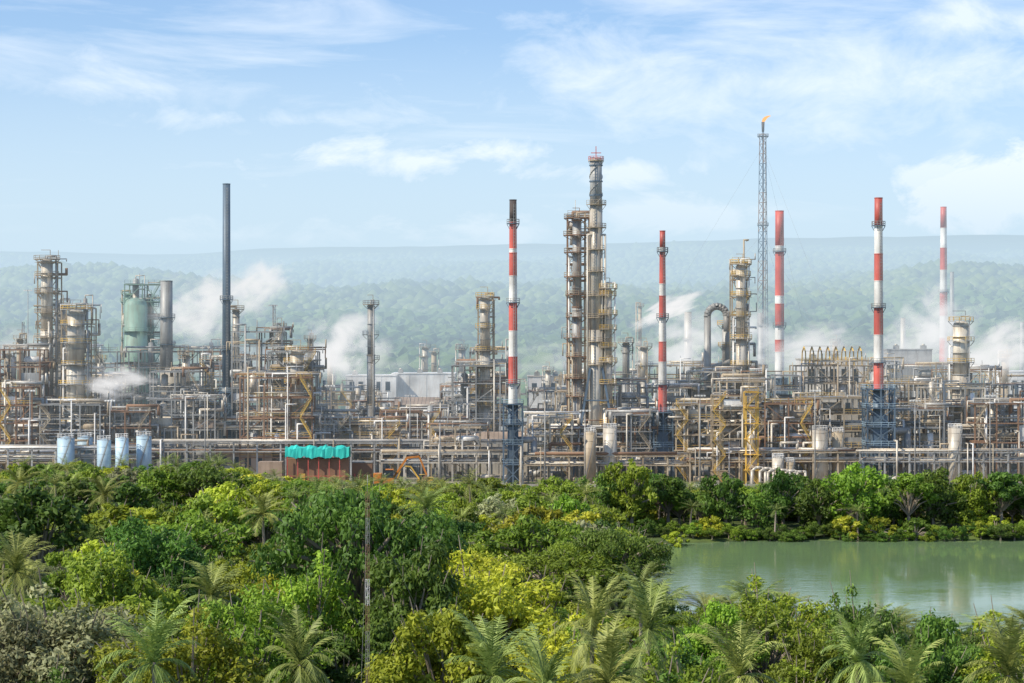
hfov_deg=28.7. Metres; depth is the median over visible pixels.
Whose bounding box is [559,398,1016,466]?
pipe rack
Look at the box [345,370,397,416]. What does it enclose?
white control building
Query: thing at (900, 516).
shrub
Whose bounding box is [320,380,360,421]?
process unit structure
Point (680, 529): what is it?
shrub
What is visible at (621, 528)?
feathery tree
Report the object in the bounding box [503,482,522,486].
palm tree
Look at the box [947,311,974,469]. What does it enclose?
distillation column
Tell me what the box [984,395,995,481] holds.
floodlight pole
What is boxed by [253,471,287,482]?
rain tree
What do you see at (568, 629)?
feathery tree
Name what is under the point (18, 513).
broadleaf tree
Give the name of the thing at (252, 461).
shed building
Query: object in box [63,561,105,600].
palm tree
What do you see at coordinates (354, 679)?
palm tree
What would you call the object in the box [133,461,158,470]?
feathery tree
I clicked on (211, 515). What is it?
palm tree
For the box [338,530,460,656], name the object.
broadleaf tree
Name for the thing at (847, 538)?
shrub
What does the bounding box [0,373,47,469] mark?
process unit structure
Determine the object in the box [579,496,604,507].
feathery tree
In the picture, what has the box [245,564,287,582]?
feathery tree
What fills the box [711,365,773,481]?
process unit structure
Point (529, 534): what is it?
rain tree
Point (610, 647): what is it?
palm tree
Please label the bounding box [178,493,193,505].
rain tree
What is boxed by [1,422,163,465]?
pipe rack
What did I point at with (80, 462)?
rain tree
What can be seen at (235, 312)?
distillation column
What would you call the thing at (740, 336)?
distillation column
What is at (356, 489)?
palm tree
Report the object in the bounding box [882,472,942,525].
broadleaf tree
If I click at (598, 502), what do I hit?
feathery tree
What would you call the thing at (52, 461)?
pipe rack
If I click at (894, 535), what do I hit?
shrub
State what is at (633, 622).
rain tree
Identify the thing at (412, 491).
feathery tree
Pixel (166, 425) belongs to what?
process unit structure
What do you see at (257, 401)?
process unit structure
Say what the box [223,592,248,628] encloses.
broadleaf tree
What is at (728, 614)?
broadleaf tree
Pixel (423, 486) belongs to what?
palm tree
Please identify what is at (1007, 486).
broadleaf tree
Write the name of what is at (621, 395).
process unit structure
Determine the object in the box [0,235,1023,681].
ground terrain
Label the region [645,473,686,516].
broadleaf tree
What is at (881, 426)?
striped smokestack
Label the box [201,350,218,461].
distillation column
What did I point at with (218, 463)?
palm tree
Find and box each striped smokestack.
[502,199,536,483]
[651,230,682,477]
[771,210,787,440]
[861,197,910,475]
[937,207,948,397]
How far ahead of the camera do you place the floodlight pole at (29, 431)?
504.93 m
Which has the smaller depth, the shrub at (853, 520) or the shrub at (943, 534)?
the shrub at (943, 534)
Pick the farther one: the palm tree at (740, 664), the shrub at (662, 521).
the shrub at (662, 521)
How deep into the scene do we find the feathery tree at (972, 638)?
183.90 m
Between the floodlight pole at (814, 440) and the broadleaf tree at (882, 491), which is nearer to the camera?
the broadleaf tree at (882, 491)
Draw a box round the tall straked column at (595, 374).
[573,152,617,476]
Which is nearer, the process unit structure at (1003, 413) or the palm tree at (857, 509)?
the palm tree at (857, 509)
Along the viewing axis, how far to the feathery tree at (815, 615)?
212.38 m
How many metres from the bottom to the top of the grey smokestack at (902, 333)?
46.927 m
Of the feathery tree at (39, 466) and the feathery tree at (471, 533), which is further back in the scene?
the feathery tree at (39, 466)
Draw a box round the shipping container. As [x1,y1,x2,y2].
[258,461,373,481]
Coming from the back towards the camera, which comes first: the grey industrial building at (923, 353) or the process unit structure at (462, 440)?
the grey industrial building at (923, 353)
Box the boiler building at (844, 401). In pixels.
[802,390,857,469]
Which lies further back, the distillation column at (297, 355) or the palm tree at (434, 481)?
the distillation column at (297, 355)
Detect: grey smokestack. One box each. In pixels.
[157,280,190,454]
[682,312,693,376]
[900,318,905,348]
[949,272,954,370]
[1019,322,1023,369]
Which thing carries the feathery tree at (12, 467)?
on the ground terrain
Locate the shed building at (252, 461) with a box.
[216,442,276,473]
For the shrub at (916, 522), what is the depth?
357.41 m
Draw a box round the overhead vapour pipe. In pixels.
[700,303,728,436]
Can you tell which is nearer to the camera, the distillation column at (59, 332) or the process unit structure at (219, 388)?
the process unit structure at (219, 388)
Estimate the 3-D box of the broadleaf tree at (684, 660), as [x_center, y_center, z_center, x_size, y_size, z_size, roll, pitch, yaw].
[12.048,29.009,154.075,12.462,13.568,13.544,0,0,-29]
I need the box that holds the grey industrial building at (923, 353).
[883,344,932,447]
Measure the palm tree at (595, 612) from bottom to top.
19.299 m
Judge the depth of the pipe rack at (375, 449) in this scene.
512.40 m
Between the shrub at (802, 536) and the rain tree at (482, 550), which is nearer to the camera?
the rain tree at (482, 550)
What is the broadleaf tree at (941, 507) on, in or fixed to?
on the ground terrain
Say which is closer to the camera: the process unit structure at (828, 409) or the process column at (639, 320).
the process unit structure at (828, 409)
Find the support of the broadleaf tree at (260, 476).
on the ground terrain
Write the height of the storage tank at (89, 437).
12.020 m
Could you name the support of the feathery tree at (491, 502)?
on the ground terrain
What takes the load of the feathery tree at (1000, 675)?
on the ground terrain
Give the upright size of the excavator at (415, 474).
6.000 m
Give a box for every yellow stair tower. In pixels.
[702,381,731,483]
[740,383,764,483]
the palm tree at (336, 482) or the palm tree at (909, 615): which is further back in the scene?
the palm tree at (336, 482)
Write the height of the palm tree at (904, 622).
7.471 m
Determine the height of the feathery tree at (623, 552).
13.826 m
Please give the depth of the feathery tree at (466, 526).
295.21 m
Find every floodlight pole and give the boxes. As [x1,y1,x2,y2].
[24,390,34,465]
[104,400,114,434]
[199,395,209,460]
[325,385,334,438]
[405,395,414,475]
[434,420,445,479]
[539,400,550,479]
[579,410,590,477]
[694,395,705,482]
[809,390,820,477]
[909,400,920,474]
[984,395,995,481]
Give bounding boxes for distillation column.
[33,250,60,464]
[53,295,69,439]
[58,300,92,457]
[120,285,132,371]
[140,290,158,392]
[177,345,194,461]
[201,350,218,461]
[231,305,243,438]
[283,340,310,446]
[363,299,379,442]
[474,287,495,431]
[563,208,589,476]
[597,278,617,472]
[618,337,633,451]
[635,338,652,437]
[717,320,734,389]
[729,254,752,473]
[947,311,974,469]
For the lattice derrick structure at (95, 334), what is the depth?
551.48 m
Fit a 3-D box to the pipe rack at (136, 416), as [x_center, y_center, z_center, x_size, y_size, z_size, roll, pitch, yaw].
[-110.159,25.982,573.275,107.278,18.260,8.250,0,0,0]
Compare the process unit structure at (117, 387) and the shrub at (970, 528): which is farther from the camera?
the process unit structure at (117, 387)
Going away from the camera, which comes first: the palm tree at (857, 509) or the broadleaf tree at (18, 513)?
the broadleaf tree at (18, 513)
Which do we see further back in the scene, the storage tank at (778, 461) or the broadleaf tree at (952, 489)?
the storage tank at (778, 461)
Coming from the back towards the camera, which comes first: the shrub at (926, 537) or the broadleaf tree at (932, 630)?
the shrub at (926, 537)
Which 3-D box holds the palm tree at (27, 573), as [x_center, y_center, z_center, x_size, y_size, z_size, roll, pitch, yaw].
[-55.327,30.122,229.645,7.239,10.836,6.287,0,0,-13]
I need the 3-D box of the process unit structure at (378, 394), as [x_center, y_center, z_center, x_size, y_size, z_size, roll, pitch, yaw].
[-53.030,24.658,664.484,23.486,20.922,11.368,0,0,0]
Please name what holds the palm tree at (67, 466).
on the ground terrain
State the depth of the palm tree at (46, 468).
411.48 m
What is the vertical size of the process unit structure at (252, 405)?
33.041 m
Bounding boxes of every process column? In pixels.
[1,348,15,414]
[13,330,27,457]
[92,354,106,422]
[273,318,286,435]
[304,330,315,438]
[324,350,335,408]
[419,343,430,371]
[429,345,438,371]
[455,344,468,388]
[541,362,554,423]
[554,373,564,420]
[635,302,643,400]
[829,335,840,356]
[997,350,1011,446]
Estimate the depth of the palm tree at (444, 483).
380.16 m
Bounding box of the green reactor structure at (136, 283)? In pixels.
[122,274,159,422]
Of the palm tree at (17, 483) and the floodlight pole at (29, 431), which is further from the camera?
the floodlight pole at (29, 431)
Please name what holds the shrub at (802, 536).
on the ground terrain
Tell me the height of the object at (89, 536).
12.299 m
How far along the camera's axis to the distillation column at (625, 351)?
559.12 m
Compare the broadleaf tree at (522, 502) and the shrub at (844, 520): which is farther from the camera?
the shrub at (844, 520)
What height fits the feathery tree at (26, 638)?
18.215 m
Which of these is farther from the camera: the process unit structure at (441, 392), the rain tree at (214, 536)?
the process unit structure at (441, 392)
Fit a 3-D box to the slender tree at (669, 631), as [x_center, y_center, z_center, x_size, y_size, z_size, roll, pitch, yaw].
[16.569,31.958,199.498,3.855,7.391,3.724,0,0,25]
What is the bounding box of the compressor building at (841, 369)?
[795,353,866,426]
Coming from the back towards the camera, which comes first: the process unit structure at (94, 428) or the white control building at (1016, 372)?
the white control building at (1016, 372)
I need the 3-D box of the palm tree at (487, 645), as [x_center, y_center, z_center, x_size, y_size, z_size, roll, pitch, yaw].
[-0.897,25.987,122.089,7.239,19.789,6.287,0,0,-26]
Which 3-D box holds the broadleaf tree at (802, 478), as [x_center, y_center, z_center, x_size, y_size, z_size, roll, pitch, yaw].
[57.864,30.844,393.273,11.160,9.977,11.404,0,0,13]
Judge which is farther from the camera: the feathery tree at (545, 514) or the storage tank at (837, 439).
the storage tank at (837, 439)
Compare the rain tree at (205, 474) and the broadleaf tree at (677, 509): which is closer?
the rain tree at (205, 474)
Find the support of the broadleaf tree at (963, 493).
on the ground terrain
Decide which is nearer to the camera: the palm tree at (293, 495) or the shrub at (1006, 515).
the palm tree at (293, 495)
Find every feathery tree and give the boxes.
[0,480,9,496]
[0,482,48,505]
[0,563,22,583]
[0,567,148,682]
[0,589,18,613]
[0,596,99,682]
[7,462,22,475]
[16,654,84,682]
[18,590,73,611]
[29,464,54,470]
[31,473,62,487]
[46,472,93,514]
[49,515,116,552]
[70,537,127,560]
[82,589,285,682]
[84,561,188,633]
[86,472,159,513]
[99,463,130,474]
[106,463,138,484]
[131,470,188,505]
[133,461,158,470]
[151,563,215,635]
[177,579,337,682]
[179,490,253,553]
[224,465,252,473]
[227,466,252,474]
[231,533,364,682]
[238,494,295,542]
[245,479,285,500]
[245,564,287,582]
[248,647,281,672]
[359,489,413,519]
[378,484,419,508]
[381,571,450,600]
[408,487,435,501]
[433,485,467,499]
[437,535,580,674]
[446,517,486,535]
[449,527,476,540]
[464,487,481,498]
[471,566,588,676]
[474,489,517,520]
[476,511,502,529]
[483,500,566,540]
[486,604,623,682]
[511,573,582,609]
[537,494,557,501]
[552,614,638,680]
[562,506,601,526]
[576,497,607,506]
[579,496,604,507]
[580,501,637,530]
[592,503,620,519]
[610,534,646,609]
[614,521,661,617]
[618,593,638,619]
[625,527,649,539]
[637,627,753,682]
[640,656,708,682]
[643,584,668,603]
[643,595,692,621]
[697,562,835,682]
[758,606,850,682]
[761,655,828,682]
[805,609,832,623]
[806,615,854,639]
[818,575,911,682]
[882,491,904,524]
[946,625,986,658]
[947,597,1023,682]
[988,497,1011,516]
[993,662,1022,682]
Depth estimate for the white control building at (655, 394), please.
640.00 m
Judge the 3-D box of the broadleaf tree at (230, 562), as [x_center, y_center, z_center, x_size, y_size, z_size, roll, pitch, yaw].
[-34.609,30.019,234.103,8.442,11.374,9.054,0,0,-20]
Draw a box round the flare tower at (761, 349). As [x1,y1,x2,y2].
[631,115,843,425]
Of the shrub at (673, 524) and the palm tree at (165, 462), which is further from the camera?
the palm tree at (165, 462)
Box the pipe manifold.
[751,466,806,483]
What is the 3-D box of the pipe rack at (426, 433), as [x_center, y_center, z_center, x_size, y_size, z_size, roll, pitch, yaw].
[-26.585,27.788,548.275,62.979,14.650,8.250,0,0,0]
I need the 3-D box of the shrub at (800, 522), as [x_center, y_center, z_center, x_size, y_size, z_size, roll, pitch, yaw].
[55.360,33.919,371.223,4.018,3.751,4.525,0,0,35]
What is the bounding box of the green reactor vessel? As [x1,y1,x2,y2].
[121,298,150,440]
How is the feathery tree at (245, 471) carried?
on the ground terrain
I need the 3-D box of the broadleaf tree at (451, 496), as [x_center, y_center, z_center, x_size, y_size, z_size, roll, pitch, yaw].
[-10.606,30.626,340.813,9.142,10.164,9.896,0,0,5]
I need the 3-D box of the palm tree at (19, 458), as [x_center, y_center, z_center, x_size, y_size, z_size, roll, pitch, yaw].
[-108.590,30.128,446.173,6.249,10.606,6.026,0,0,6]
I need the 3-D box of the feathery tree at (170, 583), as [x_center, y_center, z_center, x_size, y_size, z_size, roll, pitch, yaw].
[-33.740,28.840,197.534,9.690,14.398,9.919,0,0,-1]
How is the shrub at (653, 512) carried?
on the ground terrain
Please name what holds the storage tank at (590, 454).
on the ground terrain
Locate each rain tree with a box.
[18,593,62,601]
[19,597,65,607]
[35,575,74,597]
[43,468,66,475]
[61,460,100,470]
[69,464,111,471]
[116,507,257,560]
[164,473,209,505]
[173,460,245,495]
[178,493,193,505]
[221,542,280,567]
[236,474,286,496]
[243,482,473,653]
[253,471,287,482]
[277,478,341,505]
[279,479,307,487]
[281,475,295,481]
[333,479,363,489]
[404,504,458,521]
[441,544,532,675]
[470,540,522,561]
[471,512,584,561]
[492,546,635,602]
[496,488,542,495]
[523,475,598,504]
[539,541,621,581]
[540,519,625,549]
[562,526,677,619]
[580,590,634,611]
[588,518,647,539]
[609,616,664,648]
[893,630,960,644]
[905,642,985,681]
[961,630,988,636]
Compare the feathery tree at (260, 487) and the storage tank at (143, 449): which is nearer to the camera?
the feathery tree at (260, 487)
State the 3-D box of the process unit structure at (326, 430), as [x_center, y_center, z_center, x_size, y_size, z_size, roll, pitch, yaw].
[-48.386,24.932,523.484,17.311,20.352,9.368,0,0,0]
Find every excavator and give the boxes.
[373,453,427,483]
[396,463,433,483]
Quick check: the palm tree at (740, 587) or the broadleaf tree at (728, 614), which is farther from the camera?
the palm tree at (740, 587)
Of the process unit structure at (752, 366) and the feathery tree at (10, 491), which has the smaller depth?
the feathery tree at (10, 491)
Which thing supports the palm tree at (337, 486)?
on the ground terrain
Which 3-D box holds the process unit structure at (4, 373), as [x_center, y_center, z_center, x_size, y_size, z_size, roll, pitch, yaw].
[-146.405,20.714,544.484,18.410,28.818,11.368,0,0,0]
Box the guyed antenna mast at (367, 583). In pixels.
[316,475,449,682]
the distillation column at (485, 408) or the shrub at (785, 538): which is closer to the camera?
the shrub at (785, 538)
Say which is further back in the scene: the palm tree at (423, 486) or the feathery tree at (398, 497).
the feathery tree at (398, 497)
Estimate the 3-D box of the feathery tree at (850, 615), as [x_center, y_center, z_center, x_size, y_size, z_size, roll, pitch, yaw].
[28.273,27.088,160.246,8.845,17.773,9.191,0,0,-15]
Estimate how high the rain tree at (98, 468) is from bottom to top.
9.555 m
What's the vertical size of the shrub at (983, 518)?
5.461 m
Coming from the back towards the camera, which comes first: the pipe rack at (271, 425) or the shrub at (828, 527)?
the pipe rack at (271, 425)
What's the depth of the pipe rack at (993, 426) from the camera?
506.70 m
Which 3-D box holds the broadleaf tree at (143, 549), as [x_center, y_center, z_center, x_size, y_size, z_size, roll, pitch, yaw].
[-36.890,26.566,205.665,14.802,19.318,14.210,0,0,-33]
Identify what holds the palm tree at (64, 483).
on the ground terrain
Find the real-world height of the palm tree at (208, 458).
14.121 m
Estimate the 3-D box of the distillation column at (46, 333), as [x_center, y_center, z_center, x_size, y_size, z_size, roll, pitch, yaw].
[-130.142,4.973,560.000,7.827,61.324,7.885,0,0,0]
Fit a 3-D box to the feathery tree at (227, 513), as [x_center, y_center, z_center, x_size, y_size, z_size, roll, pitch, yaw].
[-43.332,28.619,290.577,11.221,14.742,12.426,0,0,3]
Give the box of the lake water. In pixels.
[648,540,1023,632]
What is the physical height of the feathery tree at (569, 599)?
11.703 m
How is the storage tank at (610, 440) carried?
on the ground terrain
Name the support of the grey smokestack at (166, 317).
on the ground terrain
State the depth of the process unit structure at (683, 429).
500.10 m
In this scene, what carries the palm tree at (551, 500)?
on the ground terrain
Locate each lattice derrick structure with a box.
[33,250,68,423]
[55,295,103,465]
[476,296,501,429]
[561,200,589,473]
[728,239,757,471]
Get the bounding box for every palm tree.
[0,466,38,497]
[0,530,56,608]
[0,547,31,585]
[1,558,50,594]
[10,454,38,463]
[37,462,74,496]
[38,461,56,475]
[53,456,77,479]
[54,473,90,487]
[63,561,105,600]
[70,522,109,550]
[76,474,127,514]
[95,594,200,682]
[109,455,136,465]
[156,452,173,469]
[163,454,188,472]
[177,559,247,631]
[185,507,225,526]
[190,580,238,624]
[197,452,220,464]
[206,450,232,471]
[214,457,231,468]
[225,459,244,468]
[237,489,289,543]
[261,469,282,476]
[262,604,349,682]
[277,481,312,508]
[299,476,334,505]
[319,482,348,495]
[324,473,349,486]
[340,471,373,501]
[342,671,377,682]
[345,471,375,488]
[360,473,379,486]
[368,473,393,486]
[392,476,409,487]
[399,486,449,521]
[402,472,438,518]
[423,477,444,485]
[427,475,453,494]
[432,480,459,498]
[444,609,546,682]
[447,506,482,522]
[451,466,483,502]
[474,480,498,497]
[486,503,515,526]
[502,622,590,682]
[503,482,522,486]
[540,490,559,502]
[548,571,629,679]
[567,612,660,682]
[569,477,600,507]
[577,576,628,621]
[606,569,699,682]
[611,561,674,641]
[653,499,670,519]
[655,587,691,606]
[677,590,739,618]
[679,498,704,536]
[682,617,789,682]
[684,481,699,512]
[711,591,747,605]
[717,580,782,682]
[764,501,786,539]
[770,591,818,621]
[800,623,835,656]
[814,602,895,682]
[844,502,864,539]
[869,634,944,682]
[874,604,916,643]
[874,609,927,629]
[896,617,920,633]
[906,614,959,630]
[958,614,1001,631]
[962,613,1023,682]
[980,613,1020,629]
[998,604,1023,632]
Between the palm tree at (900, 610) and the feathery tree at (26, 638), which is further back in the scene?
the palm tree at (900, 610)
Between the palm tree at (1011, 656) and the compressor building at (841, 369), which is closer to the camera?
the palm tree at (1011, 656)
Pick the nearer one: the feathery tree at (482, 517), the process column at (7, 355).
the feathery tree at (482, 517)
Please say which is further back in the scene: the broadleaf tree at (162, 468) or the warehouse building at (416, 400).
the warehouse building at (416, 400)
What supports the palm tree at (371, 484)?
on the ground terrain
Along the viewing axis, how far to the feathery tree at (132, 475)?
384.30 m
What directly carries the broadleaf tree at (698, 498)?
on the ground terrain
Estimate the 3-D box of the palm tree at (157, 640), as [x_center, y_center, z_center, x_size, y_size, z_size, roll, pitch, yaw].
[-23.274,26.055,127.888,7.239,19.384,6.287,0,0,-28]
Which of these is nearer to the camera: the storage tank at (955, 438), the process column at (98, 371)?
the storage tank at (955, 438)
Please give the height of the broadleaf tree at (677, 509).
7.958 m
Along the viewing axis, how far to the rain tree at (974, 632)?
210.15 m
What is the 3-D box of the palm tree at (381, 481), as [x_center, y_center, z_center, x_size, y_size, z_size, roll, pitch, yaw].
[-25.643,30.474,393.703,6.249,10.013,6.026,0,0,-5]
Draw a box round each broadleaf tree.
[0,482,98,569]
[9,462,41,480]
[21,561,67,599]
[22,543,191,647]
[32,471,51,481]
[40,588,196,678]
[52,462,65,470]
[61,466,107,484]
[61,577,187,639]
[66,463,88,471]
[88,511,220,594]
[96,665,145,682]
[123,506,164,525]
[134,471,152,482]
[144,465,177,472]
[148,498,176,513]
[155,516,164,523]
[173,460,200,472]
[187,480,250,506]
[192,554,237,583]
[210,554,268,604]
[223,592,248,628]
[234,571,283,602]
[241,473,264,480]
[241,489,263,547]
[242,506,289,543]
[280,557,396,652]
[281,499,297,509]
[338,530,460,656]
[356,596,505,682]
[362,485,388,492]
[385,513,411,532]
[386,483,396,490]
[431,492,463,509]
[441,496,479,523]
[464,476,509,494]
[472,487,514,510]
[485,490,520,515]
[506,491,550,516]
[547,492,589,519]
[553,602,624,650]
[563,597,632,652]
[575,470,625,512]
[596,632,747,682]
[603,455,658,526]
[632,629,673,649]
[644,606,716,634]
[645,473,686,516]
[646,474,691,522]
[657,495,690,527]
[675,597,770,673]
[682,508,688,523]
[687,490,716,517]
[697,469,753,532]
[735,490,781,527]
[737,485,757,528]
[740,483,788,511]
[758,465,809,524]
[789,474,834,493]
[793,477,841,524]
[820,461,888,531]
[865,490,900,527]
[872,473,896,488]
[873,607,983,682]
[877,488,889,494]
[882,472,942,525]
[902,467,967,524]
[905,494,923,517]
[944,471,983,493]
[948,470,999,521]
[951,490,971,521]
[976,471,1023,522]
[1000,497,1016,526]
[1007,495,1023,515]
[1010,475,1023,516]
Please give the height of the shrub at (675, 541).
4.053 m
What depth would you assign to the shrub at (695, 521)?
360.90 m
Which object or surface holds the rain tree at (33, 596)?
on the ground terrain
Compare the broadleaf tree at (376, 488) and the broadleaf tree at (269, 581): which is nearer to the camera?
the broadleaf tree at (269, 581)
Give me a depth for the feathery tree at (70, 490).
328.40 m
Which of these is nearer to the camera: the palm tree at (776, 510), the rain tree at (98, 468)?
the palm tree at (776, 510)
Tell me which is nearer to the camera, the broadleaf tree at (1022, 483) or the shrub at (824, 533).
the shrub at (824, 533)
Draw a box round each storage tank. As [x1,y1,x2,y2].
[57,433,74,463]
[77,432,92,463]
[97,435,110,469]
[115,433,128,466]
[136,431,151,469]
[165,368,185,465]
[586,427,595,483]
[603,423,616,477]
[772,453,783,471]
[785,457,794,472]
[812,425,831,481]
[832,427,844,483]
[948,423,962,483]
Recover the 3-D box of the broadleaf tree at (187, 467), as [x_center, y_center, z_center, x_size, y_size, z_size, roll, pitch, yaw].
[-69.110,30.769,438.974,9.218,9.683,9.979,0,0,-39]
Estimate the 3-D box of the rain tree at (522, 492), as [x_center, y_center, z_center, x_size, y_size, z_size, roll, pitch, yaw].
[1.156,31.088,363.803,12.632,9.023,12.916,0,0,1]
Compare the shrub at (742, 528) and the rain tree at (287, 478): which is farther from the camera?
the rain tree at (287, 478)
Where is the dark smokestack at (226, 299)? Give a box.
[219,183,242,438]
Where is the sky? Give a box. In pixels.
[0,0,1023,253]
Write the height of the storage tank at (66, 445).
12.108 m
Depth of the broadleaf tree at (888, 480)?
428.17 m
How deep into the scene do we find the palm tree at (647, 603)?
141.28 m
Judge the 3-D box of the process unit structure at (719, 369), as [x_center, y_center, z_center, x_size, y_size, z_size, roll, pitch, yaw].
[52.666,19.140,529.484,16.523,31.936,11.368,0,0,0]
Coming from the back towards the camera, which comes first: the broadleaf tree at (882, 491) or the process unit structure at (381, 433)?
the process unit structure at (381, 433)
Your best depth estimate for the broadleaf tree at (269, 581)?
210.94 m
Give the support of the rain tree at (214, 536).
on the ground terrain
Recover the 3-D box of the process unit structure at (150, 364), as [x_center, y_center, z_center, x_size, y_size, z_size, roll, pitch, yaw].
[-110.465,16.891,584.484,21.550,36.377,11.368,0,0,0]
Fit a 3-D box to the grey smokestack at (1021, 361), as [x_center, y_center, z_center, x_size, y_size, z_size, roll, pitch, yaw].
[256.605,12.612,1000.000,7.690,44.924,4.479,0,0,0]
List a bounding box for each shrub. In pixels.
[623,510,645,525]
[635,517,656,535]
[636,513,656,525]
[646,509,672,522]
[647,526,659,536]
[655,519,666,526]
[659,526,672,534]
[659,531,689,547]
[666,520,677,531]
[676,524,689,534]
[681,511,719,519]
[681,523,703,537]
[692,520,706,528]
[694,515,725,536]
[701,527,723,539]
[719,523,737,537]
[729,528,743,540]
[737,525,755,539]
[740,530,760,540]
[754,528,766,538]
[755,527,782,540]
[769,523,789,533]
[777,532,796,541]
[781,529,807,540]
[788,510,805,521]
[791,526,814,536]
[798,516,822,529]
[805,520,825,538]
[817,523,839,536]
[819,525,829,535]
[828,515,867,538]
[829,515,843,525]
[831,530,846,539]
[841,533,855,541]
[846,518,863,530]
[852,520,872,534]
[857,533,875,541]
[864,516,898,539]
[864,522,884,534]
[872,531,896,541]
[885,532,896,541]
[888,508,923,525]
[889,512,915,524]
[894,518,934,541]
[897,517,923,531]
[901,529,916,540]
[918,534,935,541]
[922,517,930,530]
[929,525,941,537]
[933,526,953,540]
[947,508,978,531]
[947,526,962,540]
[956,509,989,522]
[956,525,971,540]
[966,520,990,533]
[967,523,982,534]
[974,527,989,539]
[982,515,1009,528]
[984,525,999,537]
[987,523,1013,540]
[991,510,1014,523]
[1006,523,1023,539]
[1013,514,1023,521]
[1019,520,1023,532]
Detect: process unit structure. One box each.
[0,339,55,465]
[0,365,9,444]
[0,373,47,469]
[27,342,103,443]
[37,386,113,464]
[89,362,135,461]
[95,402,162,467]
[97,339,159,446]
[145,357,211,466]
[147,339,221,437]
[149,387,227,467]
[199,351,252,437]
[226,321,293,460]
[234,361,322,475]
[240,354,305,438]
[259,339,327,460]
[299,401,359,475]
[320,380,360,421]
[321,384,388,421]
[339,411,409,475]
[350,396,401,465]
[378,400,449,473]
[424,409,488,479]
[435,385,474,420]
[439,371,526,429]
[442,351,508,431]
[463,339,508,429]
[523,401,581,481]
[526,384,571,457]
[550,383,588,475]
[557,365,636,451]
[599,374,648,472]
[606,398,658,473]
[632,379,699,475]
[635,352,703,450]
[668,394,730,481]
[678,353,742,474]
[692,356,767,451]
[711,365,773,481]
[741,362,806,470]
[759,392,818,479]
[787,380,872,478]
[789,354,873,469]
[830,352,906,442]
[859,368,937,474]
[887,402,951,475]
[893,362,993,447]
[915,374,992,476]
[931,361,1007,469]
[966,396,1023,481]
[976,375,1023,471]
[1016,387,1023,473]
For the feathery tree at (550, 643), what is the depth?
149.35 m
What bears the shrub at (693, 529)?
on the ground terrain
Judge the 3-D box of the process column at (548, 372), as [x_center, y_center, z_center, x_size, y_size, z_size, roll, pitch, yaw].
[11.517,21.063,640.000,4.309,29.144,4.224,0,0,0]
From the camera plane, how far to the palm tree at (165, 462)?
434.21 m
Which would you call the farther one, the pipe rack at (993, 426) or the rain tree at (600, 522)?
the pipe rack at (993, 426)
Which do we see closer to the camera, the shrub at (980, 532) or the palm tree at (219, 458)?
the shrub at (980, 532)
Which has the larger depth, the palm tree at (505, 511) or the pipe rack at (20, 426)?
the pipe rack at (20, 426)
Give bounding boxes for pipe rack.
[0,439,154,468]
[0,444,54,470]
[1,406,279,463]
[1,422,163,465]
[152,433,519,477]
[156,408,470,473]
[309,416,526,469]
[377,444,519,481]
[519,445,688,483]
[523,419,697,478]
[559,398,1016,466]
[684,441,858,483]
[697,414,869,477]
[854,416,1023,474]
[854,440,1023,479]
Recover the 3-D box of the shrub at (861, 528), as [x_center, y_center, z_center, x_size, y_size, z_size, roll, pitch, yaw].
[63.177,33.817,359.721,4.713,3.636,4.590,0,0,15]
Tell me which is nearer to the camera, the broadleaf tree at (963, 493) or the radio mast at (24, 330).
the broadleaf tree at (963, 493)
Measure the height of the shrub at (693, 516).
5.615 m
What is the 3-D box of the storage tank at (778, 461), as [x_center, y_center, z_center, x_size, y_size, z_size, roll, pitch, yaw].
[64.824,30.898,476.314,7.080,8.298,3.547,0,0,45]
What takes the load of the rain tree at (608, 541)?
on the ground terrain
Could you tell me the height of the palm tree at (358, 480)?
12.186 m
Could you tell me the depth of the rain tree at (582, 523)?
248.11 m
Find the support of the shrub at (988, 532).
on the ground terrain
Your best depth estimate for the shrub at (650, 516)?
367.27 m
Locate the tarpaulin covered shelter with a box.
[285,445,350,481]
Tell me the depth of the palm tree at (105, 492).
299.90 m
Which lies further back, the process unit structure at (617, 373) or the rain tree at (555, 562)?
the process unit structure at (617, 373)
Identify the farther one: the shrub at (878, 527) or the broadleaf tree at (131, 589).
the shrub at (878, 527)
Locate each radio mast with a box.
[22,322,24,348]
[272,305,275,434]
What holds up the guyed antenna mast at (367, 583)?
on the ground terrain
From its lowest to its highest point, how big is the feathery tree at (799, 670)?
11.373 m
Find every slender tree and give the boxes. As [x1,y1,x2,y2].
[44,546,98,602]
[81,497,135,539]
[152,500,193,526]
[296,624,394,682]
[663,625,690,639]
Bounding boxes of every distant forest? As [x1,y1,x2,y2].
[0,240,1023,321]
[0,284,1023,417]
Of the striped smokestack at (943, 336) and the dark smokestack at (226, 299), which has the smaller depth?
the dark smokestack at (226, 299)
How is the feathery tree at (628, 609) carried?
on the ground terrain
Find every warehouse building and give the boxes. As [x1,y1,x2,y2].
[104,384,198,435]
[394,397,450,446]
[432,431,529,473]
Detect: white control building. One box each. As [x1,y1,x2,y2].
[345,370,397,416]
[391,368,456,396]
[527,371,570,444]
[652,375,694,449]
[986,368,1023,432]
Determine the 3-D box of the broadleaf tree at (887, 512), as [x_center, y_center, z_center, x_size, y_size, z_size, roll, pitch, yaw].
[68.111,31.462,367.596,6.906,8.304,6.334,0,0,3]

